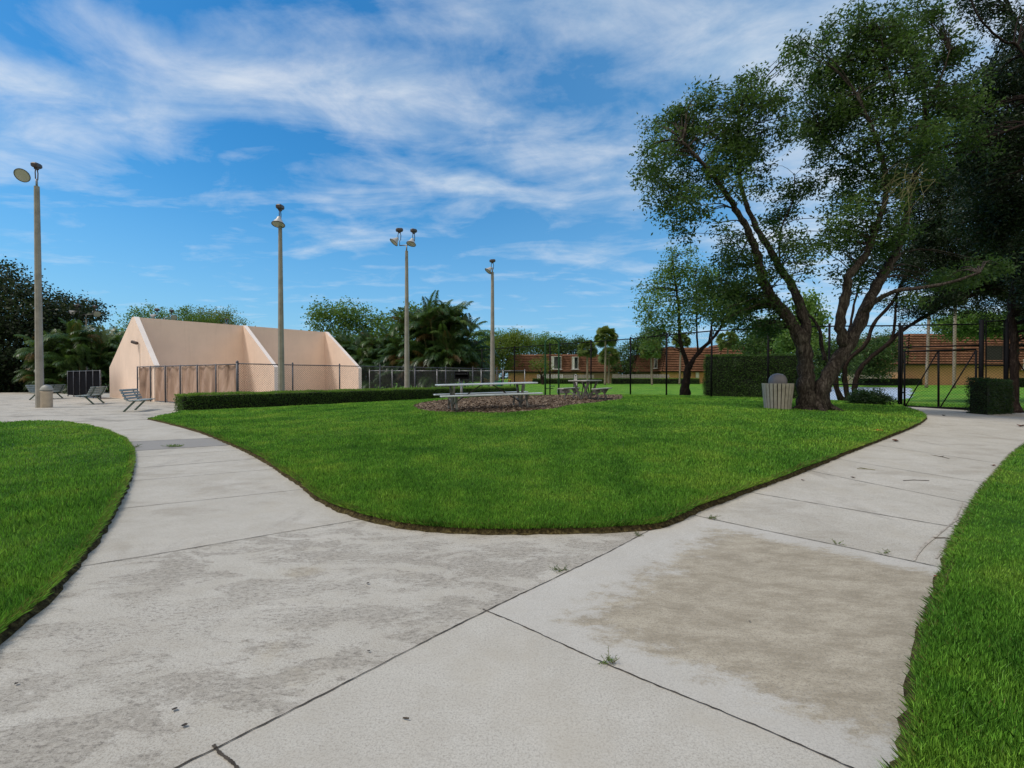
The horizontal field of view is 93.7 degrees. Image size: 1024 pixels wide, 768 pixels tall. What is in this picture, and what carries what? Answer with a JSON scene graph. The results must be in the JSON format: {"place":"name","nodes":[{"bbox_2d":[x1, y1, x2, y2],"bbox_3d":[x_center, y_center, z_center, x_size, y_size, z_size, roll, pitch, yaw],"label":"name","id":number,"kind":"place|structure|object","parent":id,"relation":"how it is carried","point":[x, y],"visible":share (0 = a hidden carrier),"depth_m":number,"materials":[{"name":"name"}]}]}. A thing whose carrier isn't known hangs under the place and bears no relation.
{"place":"outdoors","nodes":[
{"label":"outdoors","id":0,"kind":"place"},
{"bbox_2d":[0,420,136,633],"bbox_3d":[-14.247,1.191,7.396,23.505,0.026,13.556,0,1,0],"label":"lawn","id":1,"kind":"structure","parent":0,"point":[63,517],"depth_m":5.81,"materials":[{"name":"green plant"}]},
{"bbox_2d":[0,377,966,409],"bbox_3d":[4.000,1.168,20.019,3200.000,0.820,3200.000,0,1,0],"label":"ground","id":2,"kind":"structure","parent":0,"point":[362,388],"depth_m":44.91,"materials":[{"name":"grey concrete"}]},
{"bbox_2d":[0,256,91,392],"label":"broadleaf tree","id":3,"kind":"object","parent":2,"relation":"on","point":[11,317],"visible":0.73,"depth_m":44.25,"materials":[{"name":"green plant"}]},
{"bbox_2d":[0,289,119,391],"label":"broadleaf tree","id":4,"kind":"object","parent":2,"relation":"on","point":[89,309],"visible":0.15,"depth_m":47.10,"materials":[{"name":"green plant"}]},
{"bbox_2d":[68,304,100,369],"bbox_3d":[-40.729,-3.426,45.816,2.956,8.414,0.775,0,1,0],"label":"light pole","id":5,"kind":"object","parent":2,"relation":"on","point":[96,313],"visible":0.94,"depth_m":45.80,"materials":[{"name":"concrete"}]},
{"bbox_2d":[149,309,176,319],"bbox_3d":[-36.147,-3.559,49.802,2.756,8.564,0.749,0,1,0],"label":"light pole","id":6,"kind":"object","parent":2,"relation":"on","point":[172,317],"visible":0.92,"depth_m":49.72,"materials":[{"name":"metal"}]},
{"bbox_2d":[107,299,222,341],"bbox_3d":[-46.297,-5.391,65.027,18.509,11.878,10.445,0,1,0],"label":"spreading tree","id":7,"kind":"object","parent":2,"relation":"on","point":[169,314],"visible":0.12,"depth_m":64.54,"materials":[{"name":"green plant"}]},
{"bbox_2d":[180,304,255,326],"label":"spreading tree","id":8,"kind":"object","parent":2,"relation":"on","point":[218,314],"visible":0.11,"depth_m":69.70,"materials":[{"name":"green plant"}]},
{"bbox_2d":[300,295,424,360],"bbox_3d":[-14.462,-4.164,48.941,15.166,9.788,10.011,0,1,0],"label":"broadleaf tree","id":9,"kind":"object","parent":2,"relation":"on","point":[347,316],"visible":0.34,"depth_m":49.37,"materials":[{"name":"green plant"}]},
{"bbox_2d":[88,361,841,381],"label":"distant wood","id":10,"kind":"object","parent":2,"relation":"on","point":[507,375],"depth_m":126.32,"materials":[{"name":"green plant"}]},
{"bbox_2d":[485,259,494,385],"bbox_3d":[-1.517,-3.859,33.346,0.746,9.642,0.562,0,1,0],"label":"light pole","id":11,"kind":"object","parent":2,"relation":"on","point":[492,351],"visible":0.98,"depth_m":33.34,"materials":[{"name":"concrete"}]},
{"bbox_2d":[479,361,501,382],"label":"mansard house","id":12,"kind":"structure","parent":0,"point":[495,374],"depth_m":105.39,"materials":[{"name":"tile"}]},
{"bbox_2d":[0,392,1023,767],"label":"path","id":13,"kind":"structure","parent":0,"point":[804,638],"depth_m":2.59,"materials":[{"name":"concrete"}]},
{"bbox_2d":[13,162,43,407],"bbox_3d":[-20.909,-4.278,20.884,0.502,10.845,0.939,0,1,21],"label":"light pole","id":14,"kind":"object","parent":13,"relation":"on","point":[21,175],"visible":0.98,"depth_m":21.06,"materials":[{"name":"concrete"}]},
{"bbox_2d":[25,385,55,399],"bbox_3d":[-28.307,0.500,28.817,0.706,0.896,1.750,0,1,-20],"label":"slatted bench","id":15,"kind":"object","parent":13,"relation":"on","point":[31,390],"visible":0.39,"depth_m":28.22,"materials":[{"name":"grey metal"}]},
{"bbox_2d":[40,384,52,407],"bbox_3d":[-20.595,0.530,21.241,0.450,1.020,0.450,0,1,0],"label":"litter bin","id":16,"kind":"object","parent":13,"relation":"on","point":[46,396],"visible":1,"depth_m":21.09,"materials":[{"name":"beige concrete"}]},
{"bbox_2d":[11,329,88,392],"bbox_3d":[-39.701,-1.954,41.773,5.938,5.752,5.941,0,1,0],"label":"areca palm","id":17,"kind":"object","parent":13,"relation":"on","point":[29,353],"visible":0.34,"depth_m":40.22,"materials":[{"name":"plant"}]},
{"bbox_2d":[50,384,65,398],"bbox_3d":[-28.581,0.485,29.870,0.706,0.896,1.750,0,1,-20],"label":"slatted bench","id":18,"kind":"object","parent":13,"relation":"on","point":[58,387],"visible":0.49,"depth_m":30.26,"materials":[{"name":"grey metal"}]},
{"bbox_2d":[0,423,135,644],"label":"lawn edge","id":19,"kind":"object","parent":13,"relation":"on","point":[13,627],"visible":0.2,"depth_m":2.97,"materials":[{"name":"soil"}]},
{"bbox_2d":[32,317,123,393],"bbox_3d":[-36.264,-2.272,40.936,6.727,6.626,6.126,-1,1,-37],"label":"areca palm","id":20,"kind":"object","parent":13,"relation":"on","point":[79,336],"visible":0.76,"depth_m":40.21,"materials":[{"name":"plant"}]},
{"bbox_2d":[67,370,100,398],"bbox_3d":[-28.150,0.001,31.495,7.030,1.780,0.079,1,1,35],"label":"screened fence","id":21,"kind":"object","parent":13,"relation":"on","point":[80,382],"visible":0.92,"depth_m":31.64,"materials":[{"name":"black metal"}]},
{"bbox_2d":[75,386,106,403],"bbox_3d":[-21.033,0.569,24.076,0.706,0.896,1.750,0,1,-20],"label":"slatted bench","id":22,"kind":"object","parent":13,"relation":"on","point":[101,390],"visible":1,"depth_m":23.98,"materials":[{"name":"grey metal"}]},
{"bbox_2d":[71,323,124,391],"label":"areca palm","id":23,"kind":"object","parent":13,"relation":"on","point":[111,349],"visible":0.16,"depth_m":41.65,"materials":[{"name":"plant"}]},
{"bbox_2d":[119,388,154,411],"bbox_3d":[-14.973,0.641,19.175,0.706,0.896,1.750,0,1,-20],"label":"slatted bench","id":24,"kind":"object","parent":13,"relation":"on","point":[136,398],"visible":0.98,"depth_m":19.03,"materials":[{"name":"grey metal"}]},
{"bbox_2d":[162,444,184,446],"bbox_3d":[-6.489,1.176,9.208,0.336,0.062,0.392,1,1,43],"label":"weed","id":25,"kind":"object","parent":13,"relation":"on","point":[171,445],"visible":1,"depth_m":9.20,"materials":[{"name":"plant"}]},
{"bbox_2d":[137,364,235,402],"bbox_3d":[-16.790,0.014,24.443,10.734,1.960,0.146,1,1,33],"label":"screened fence","id":26,"kind":"object","parent":13,"relation":"on","point":[208,378],"visible":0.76,"depth_m":24.32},
{"bbox_2d":[84,519,360,565],"bbox_3d":[-2.228,1.287,3.989,2.068,0.001,0.018,-1,1,-35],"label":"paving joint","id":27,"kind":"object","parent":13,"relation":"on","point":[211,544],"visible":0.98,"depth_m":3.81,"materials":[{"name":"grey concrete"}]},
{"bbox_2d":[212,744,238,767],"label":"paving joint","id":28,"kind":"object","parent":13,"relation":"on","point":[219,752],"visible":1,"depth_m":1.70,"materials":[{"name":"grey concrete"}]},
{"bbox_2d":[109,317,361,401],"bbox_3d":[-18.879,-1.603,33.607,9.995,4.926,12.964,1,1,42],"label":"handball court","id":29,"kind":"object","parent":13,"relation":"on","point":[153,342],"visible":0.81,"depth_m":31.94,"materials":[{"name":"paint"}]},
{"bbox_2d":[271,204,284,390],"bbox_3d":[-10.664,-3.569,22.019,0.580,9.386,0.697,0,1,0],"label":"light pole","id":30,"kind":"object","parent":13,"relation":"on","point":[278,223],"visible":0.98,"depth_m":22.06,"materials":[{"name":"concrete"}]},
{"bbox_2d":[173,386,516,410],"bbox_3d":[-6.487,0.574,26.089,1.250,0.861,19.855,1,1,42],"label":"hedge","id":31,"kind":"object","parent":13,"relation":"on","point":[212,400],"visible":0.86,"depth_m":22.25,"materials":[{"name":"green plant"}]},
{"bbox_2d":[330,328,372,379],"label":"areca palm","id":32,"kind":"object","parent":13,"relation":"on","point":[346,340],"visible":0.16,"depth_m":43.93,"materials":[{"name":"plant"}]},
{"bbox_2d":[236,360,496,391],"bbox_3d":[-6.697,-0.061,28.209,0.128,2.200,17.606,1,1,40],"label":"chain link fence","id":33,"kind":"object","parent":13,"relation":"on","point":[293,367],"visible":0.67,"depth_m":25.52,"materials":[{"name":"grey metal"}]},
{"bbox_2d":[341,325,398,390],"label":"areca palm","id":34,"kind":"object","parent":13,"relation":"on","point":[366,340],"visible":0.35,"depth_m":43.11,"materials":[{"name":"plant"}]},
{"bbox_2d":[356,322,420,387],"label":"areca palm","id":35,"kind":"object","parent":13,"relation":"on","point":[384,337],"visible":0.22,"depth_m":41.73,"materials":[{"name":"plant"}]},
{"bbox_2d":[390,228,416,387],"bbox_3d":[-6.214,-3.956,27.421,1.540,9.974,0.677,0,1,5],"label":"light pole","id":36,"kind":"object","parent":13,"relation":"on","point":[410,242],"visible":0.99,"depth_m":27.45,"materials":[{"name":"metal"}]},
{"bbox_2d":[174,530,648,767],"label":"paving joint","id":37,"kind":"object","parent":13,"relation":"on","point":[366,671],"visible":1,"depth_m":2.11,"materials":[{"name":"grey concrete"}]},
{"bbox_2d":[371,302,463,387],"bbox_3d":[-8.079,-3.252,42.015,8.086,8.027,8.375,0,1,0],"label":"areca palm","id":38,"kind":"object","parent":13,"relation":"on","point":[391,350],"visible":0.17,"depth_m":39.65,"materials":[{"name":"plant"}]},
{"bbox_2d":[392,290,499,387],"bbox_3d":[-5.399,-3.076,40.014,8.965,8.548,9.184,0,1,0],"label":"areca palm","id":39,"kind":"object","parent":13,"relation":"on","point":[454,347],"visible":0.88,"depth_m":38.13,"materials":[{"name":"plant"}]},
{"bbox_2d":[369,369,524,390],"bbox_3d":[-4.721,-0.087,35.456,11.451,2.040,0.073,0,1,-5],"label":"chain link fence","id":40,"kind":"object","parent":13,"relation":"on","point":[437,375],"visible":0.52,"depth_m":35.37,"materials":[{"name":"grey metal"}]},
{"bbox_2d":[147,417,926,534],"bbox_3d":[1.005,1.036,10.366,25.148,0.319,12.572,0,1,0],"label":"lawn edge","id":41,"kind":"object","parent":13,"relation":"on","point":[533,530],"visible":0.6,"depth_m":4.45,"materials":[{"name":"soil"}]},
{"bbox_2d":[550,565,567,572],"bbox_3d":[0.338,1.285,3.353,0.146,0.026,0.123,0,1,-20],"label":"weed","id":42,"kind":"object","parent":13,"relation":"on","point":[558,569],"visible":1,"depth_m":3.35,"materials":[{"name":"plant"}]},
{"bbox_2d":[598,646,618,664],"bbox_3d":[0.445,1.290,2.259,0.110,0.047,0.087,-1,1,-35],"label":"weed","id":43,"kind":"object","parent":13,"relation":"on","point":[608,657],"visible":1,"depth_m":2.26,"materials":[{"name":"plant"}]},
{"bbox_2d":[483,609,853,767],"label":"paving joint","id":44,"kind":"object","parent":13,"relation":"on","point":[686,696],"visible":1,"depth_m":2.02,"materials":[{"name":"grey concrete"}]},
{"bbox_2d":[696,515,938,566],"bbox_3d":[2.410,1.285,4.028,1.808,0.003,0.020,1,1,45],"label":"paving joint","id":45,"kind":"object","parent":13,"relation":"on","point":[825,542],"visible":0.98,"depth_m":3.88,"materials":[{"name":"grey concrete"}]},
{"bbox_2d":[752,492,952,526],"bbox_3d":[3.383,1.266,4.910,0.020,0.010,1.854,-1,1,-44],"label":"paving joint","id":46,"kind":"object","parent":13,"relation":"on","point":[864,511],"visible":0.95,"depth_m":4.76,"materials":[{"name":"grey concrete"}]},
{"bbox_2d":[914,502,962,559],"bbox_3d":[3.888,1.277,4.314,2.462,0.009,0.056,-1,1,-40],"label":"tyre mark","id":47,"kind":"object","parent":13,"relation":"on","point":[925,544],"visible":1,"depth_m":3.99,"materials":[{"name":"grey concrete"}]},
{"bbox_2d":[889,471,998,767],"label":"lawn edge","id":48,"kind":"object","parent":13,"relation":"on","point":[901,717],"visible":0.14,"depth_m":2.09,"materials":[{"name":"soil"}]},
{"bbox_2d":[900,318,1023,403],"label":"gate surround","id":49,"kind":"object","parent":13,"relation":"on","point":[1005,350],"visible":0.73,"depth_m":17.97,"materials":[{"name":"black metal"}]},
{"bbox_2d":[903,349,978,408],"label":"gate","id":50,"kind":"structure","parent":49,"relation":"attached to","point":[937,380],"depth_m":18.64,"materials":[{"name":"black metal"}]},
{"bbox_2d":[935,475,989,557],"bbox_3d":[4.966,1.250,5.175,4.875,0.038,0.053,-1,1,-41],"label":"tyre mark","id":51,"kind":"object","parent":13,"relation":"on","point":[938,555],"visible":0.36,"depth_m":3.87,"materials":[{"name":"grey concrete"}]},
{"bbox_2d":[922,0,1023,412],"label":"shade tree","id":52,"kind":"object","parent":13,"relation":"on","point":[1003,198],"visible":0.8,"depth_m":16.43,"materials":[{"name":"green plant"}]},
{"bbox_2d":[963,377,1015,414],"bbox_3d":[16.186,0.392,16.252,3.382,1.348,0.834,-1,1,-35],"label":"hedge","id":53,"kind":"object","parent":13,"relation":"on","point":[989,396],"visible":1,"depth_m":15.51,"materials":[{"name":"green plant"}]},
{"bbox_2d":[0,0,1023,377],"label":"sky","id":54,"kind":"structure","parent":0,"point":[167,137],"materials":[{"name":"blue"}]},
{"bbox_2d":[146,380,1023,528],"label":"lawn","id":55,"kind":"structure","parent":0,"point":[676,387],"depth_m":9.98,"materials":[{"name":"green plant"}]},
{"bbox_2d":[471,327,514,378],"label":"broadleaf tree","id":56,"kind":"object","parent":55,"relation":"on","point":[479,338],"visible":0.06,"depth_m":95.42,"materials":[{"name":"green plant"}]},
{"bbox_2d":[480,328,539,382],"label":"broadleaf tree","id":57,"kind":"object","parent":55,"relation":"on","point":[512,340],"visible":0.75,"depth_m":89.90,"materials":[{"name":"green plant"}]},
{"bbox_2d":[413,394,621,412],"bbox_3d":[1.614,0.734,24.248,7.702,0.422,21.948,0,1,13],"label":"mulch bed","id":58,"kind":"object","parent":55,"relation":"on","point":[462,404],"visible":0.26,"depth_m":16.80,"materials":[{"name":"brown wood"}]},
{"bbox_2d":[454,371,468,398],"bbox_3d":[-2.254,0.130,21.437,0.669,1.390,0.631,0,1,-7],"label":"park grill","id":59,"kind":"object","parent":58,"relation":"on","point":[461,375],"visible":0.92,"depth_m":21.62,"materials":[{"name":"black metal"}]},
{"bbox_2d":[433,382,542,411],"bbox_3d":[-0.762,0.378,14.660,3.050,0.806,1.610,-2,1,-17],"label":"picnic table","id":60,"kind":"object","parent":58,"relation":"on","point":[453,396],"visible":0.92,"depth_m":14.43,"materials":[{"name":"metal"}]},
{"bbox_2d":[544,338,559,395],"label":"exercise arch","id":61,"kind":"structure","parent":58,"relation":"on","point":[545,388],"depth_m":25.16,"materials":[{"name":"green metal"}]},
{"bbox_2d":[573,374,577,394],"bbox_3d":[3.467,0.099,26.200,0.240,1.340,0.048,0,1,0],"label":"instruction sign","id":62,"kind":"object","parent":58,"relation":"on","point":[575,376],"visible":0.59,"depth_m":26.18,"materials":[{"name":"white metal"}]},
{"bbox_2d":[558,380,611,399],"bbox_3d":[2.938,0.248,19.168,1.610,0.806,1.900,0,1,28],"label":"picnic table","id":63,"kind":"object","parent":58,"relation":"on","point":[594,389],"visible":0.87,"depth_m":18.85,"materials":[{"name":"grey metal"}]},
{"bbox_2d":[505,328,562,354],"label":"broadleaf tree","id":64,"kind":"object","parent":55,"relation":"on","point":[541,339],"visible":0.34,"depth_m":99.26,"materials":[{"name":"green plant"}]},
{"bbox_2d":[528,355,556,384],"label":"tree","id":65,"kind":"object","parent":55,"relation":"on","point":[541,375],"visible":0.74,"depth_m":81.79,"materials":[{"name":"green plant"}]},
{"bbox_2d":[537,374,562,377],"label":"picket fence","id":66,"kind":"object","parent":55,"relation":"on","point":[551,376],"visible":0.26,"depth_m":91.97,"materials":[{"name":"white paint"}]},
{"bbox_2d":[505,353,622,382],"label":"mansard house","id":67,"kind":"structure","parent":55,"relation":"on","point":[565,358],"depth_m":96.28,"materials":[{"name":"tile"}]},
{"bbox_2d":[543,373,574,377],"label":"fence","id":68,"kind":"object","parent":67,"relation":"in","point":[543,373],"depth_m":96.62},
{"bbox_2d":[584,373,618,382],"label":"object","id":69,"kind":"structure","parent":67,"relation":"in","point":[596,375],"depth_m":96.62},
{"bbox_2d":[532,378,603,383],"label":"hedge","id":70,"kind":"object","parent":55,"relation":"on","point":[555,380],"visible":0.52,"depth_m":90.07,"materials":[{"name":"green plant"}]},
{"bbox_2d":[547,331,596,353],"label":"broadleaf tree","id":71,"kind":"object","parent":55,"relation":"on","point":[568,348],"visible":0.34,"depth_m":101.83,"materials":[{"name":"green plant"}]},
{"bbox_2d":[564,375,593,378],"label":"picket fence","id":72,"kind":"object","parent":55,"relation":"on","point":[565,376],"visible":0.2,"depth_m":92.47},
{"bbox_2d":[576,340,597,384],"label":"fan palm","id":73,"kind":"object","parent":55,"relation":"on","point":[581,349],"visible":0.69,"depth_m":81.28,"materials":[{"name":"green plant"}]},
{"bbox_2d":[593,325,618,384],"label":"fan palm","id":74,"kind":"object","parent":55,"relation":"on","point":[605,333],"visible":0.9,"depth_m":77.28,"materials":[{"name":"green plant"}]},
{"bbox_2d":[598,347,619,383],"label":"fan palm","id":75,"kind":"object","parent":55,"relation":"on","point":[610,357],"visible":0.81,"depth_m":87.25,"materials":[{"name":"green plant"}]},
{"bbox_2d":[607,342,648,377],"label":"broadleaf tree","id":76,"kind":"object","parent":55,"relation":"on","point":[627,370],"visible":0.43,"depth_m":98.53,"materials":[{"name":"green plant"}]},
{"bbox_2d":[612,374,668,377],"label":"picket fence","id":77,"kind":"object","parent":55,"relation":"on","point":[641,375],"visible":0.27,"depth_m":90.97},
{"bbox_2d":[621,322,671,359],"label":"broadleaf tree","id":78,"kind":"object","parent":55,"relation":"on","point":[633,344],"visible":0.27,"depth_m":97.35,"materials":[{"name":"green plant"}]},
{"bbox_2d":[632,355,663,377],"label":"mansard house","id":79,"kind":"structure","parent":55,"relation":"on","point":[644,364],"depth_m":97.26,"materials":[{"name":"tile"}]},
{"bbox_2d":[638,339,662,384],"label":"fan palm","id":80,"kind":"object","parent":55,"relation":"on","point":[642,352],"visible":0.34,"depth_m":77.71,"materials":[{"name":"green plant"}]},
{"bbox_2d":[611,378,700,383],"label":"hedge","id":81,"kind":"object","parent":55,"relation":"on","point":[672,380],"visible":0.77,"depth_m":89.07,"materials":[{"name":"green plant"}]},
{"bbox_2d":[671,333,691,383],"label":"fan palm","id":82,"kind":"object","parent":55,"relation":"on","point":[684,340],"visible":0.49,"depth_m":83.58,"materials":[{"name":"green plant"}]},
{"bbox_2d":[464,323,900,404],"bbox_3d":[4.738,-0.793,28.322,3.058,3.660,28.148,-1,1,-44],"label":"tall fence","id":83,"kind":"object","parent":55,"relation":"on","point":[829,326],"visible":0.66,"depth_m":22.04,"materials":[{"name":"black metal"}]},
{"bbox_2d":[658,346,720,383],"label":"mansard house","id":84,"kind":"structure","parent":55,"relation":"on","point":[697,363],"depth_m":94.63,"materials":[{"name":"brick"}]},
{"bbox_2d":[628,236,765,394],"bbox_3d":[9.783,-3.349,25.307,7.360,8.293,4.180,0,1,9],"label":"young tree","id":85,"kind":"object","parent":55,"relation":"on","point":[673,277],"visible":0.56,"depth_m":25.26,"materials":[{"name":"green plant"}]},
{"bbox_2d":[714,331,739,353],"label":"fan palm","id":86,"kind":"object","parent":55,"relation":"on","point":[728,344],"visible":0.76,"depth_m":79.12,"materials":[{"name":"green plant"}]},
{"bbox_2d":[709,345,760,354],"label":"mansard house","id":87,"kind":"structure","parent":55,"relation":"on","point":[716,351],"depth_m":90.61,"materials":[{"name":"tile"}]},
{"bbox_2d":[701,352,797,398],"bbox_3d":[11.768,-0.332,23.384,4.456,2.347,2.735,1,1,36],"label":"tall hedge","id":88,"kind":"object","parent":55,"relation":"on","point":[720,370],"visible":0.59,"depth_m":22.57,"materials":[{"name":"green plant"}]},
{"bbox_2d":[731,312,788,354],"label":"broadleaf tree","id":89,"kind":"object","parent":55,"relation":"on","point":[745,346],"visible":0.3,"depth_m":59.06,"materials":[{"name":"green plant"}]},
{"bbox_2d":[761,373,793,409],"bbox_3d":[7.811,0.227,14.113,0.848,1.085,0.848,0,1,0],"label":"slatted bin","id":90,"kind":"object","parent":55,"relation":"on","point":[777,390],"visible":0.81,"depth_m":13.84,"materials":[{"name":"beige wood"}]},
{"bbox_2d":[766,287,834,357],"bbox_3d":[31.105,-4.721,51.633,7.069,11.644,6.528,0,1,0],"label":"broadleaf tree","id":91,"kind":"object","parent":55,"relation":"on","point":[813,308],"visible":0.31,"depth_m":51.08,"materials":[{"name":"green plant"}]},
{"bbox_2d":[626,0,1023,410],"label":"leaning tree","id":92,"kind":"object","parent":55,"relation":"on","point":[928,129],"visible":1,"depth_m":13.75,"materials":[{"name":"green plant"}]},
{"bbox_2d":[812,334,870,380],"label":"broadleaf tree","id":93,"kind":"object","parent":55,"relation":"on","point":[853,364],"visible":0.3,"depth_m":68.04,"materials":[{"name":"green plant"}]},
{"bbox_2d":[837,387,897,404],"bbox_3d":[12.876,0.510,17.374,1.798,1.010,1.477,0,1,0],"label":"round bush","id":94,"kind":"object","parent":55,"relation":"on","point":[863,396],"visible":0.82,"depth_m":17.12,"materials":[{"name":"green plant"}]},
{"bbox_2d":[849,374,891,383],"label":"picket fence","id":95,"kind":"object","parent":55,"relation":"on","point":[850,380],"visible":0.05,"depth_m":79.98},
{"bbox_2d":[847,326,914,383],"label":"broadleaf tree","id":96,"kind":"object","parent":55,"relation":"on","point":[888,349],"visible":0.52,"depth_m":72.67,"materials":[{"name":"green plant"}]},
{"bbox_2d":[858,378,923,384],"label":"hedge","id":97,"kind":"object","parent":55,"relation":"on","point":[894,380],"visible":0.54,"depth_m":76.07,"materials":[{"name":"green plant"}]},
{"bbox_2d":[826,137,1023,400],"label":"multi stem tree","id":98,"kind":"object","parent":55,"relation":"on","point":[934,196],"visible":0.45,"depth_m":24.34,"materials":[{"name":"green plant"}]},
{"bbox_2d":[919,297,938,387],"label":"fan palm","id":99,"kind":"object","parent":55,"relation":"on","point":[927,355],"visible":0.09,"depth_m":59.84,"materials":[{"name":"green plant"}]},
{"bbox_2d":[863,334,1023,384],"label":"mansard house","id":100,"kind":"structure","parent":55,"relation":"on","point":[947,362],"depth_m":76.75,"materials":[{"name":"tile"}]},
{"bbox_2d":[950,299,967,387],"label":"fan palm","id":101,"kind":"object","parent":55,"relation":"on","point":[953,360],"visible":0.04,"depth_m":55.84,"materials":[{"name":"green plant"}]},
{"bbox_2d":[1019,378,1023,386],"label":"hedge","id":102,"kind":"object","parent":55,"relation":"on","point":[1021,382],"visible":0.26,"depth_m":60.04,"materials":[{"name":"green plant"}]},
{"bbox_2d":[830,387,912,399],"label":"pond","id":103,"kind":"structure","parent":0,"point":[893,390],"depth_m":49.99,"materials":[{"name":"blue liquid"}]},
{"bbox_2d":[876,442,1023,767],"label":"lawn","id":104,"kind":"structure","parent":0,"point":[1003,531],"depth_m":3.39,"materials":[{"name":"green plant"}]},
{"bbox_2d":[917,309,1004,348],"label":"broadleaf tree","id":105,"kind":"object","parent":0,"point":[968,320],"visible":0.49,"depth_m":61.26,"materials":[{"name":"green plant"}]},
{"bbox_2d":[984,309,1023,340],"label":"broadleaf tree","id":106,"kind":"object","parent":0,"point":[1020,326],"visible":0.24,"depth_m":59.30,"materials":[{"name":"green plant"}]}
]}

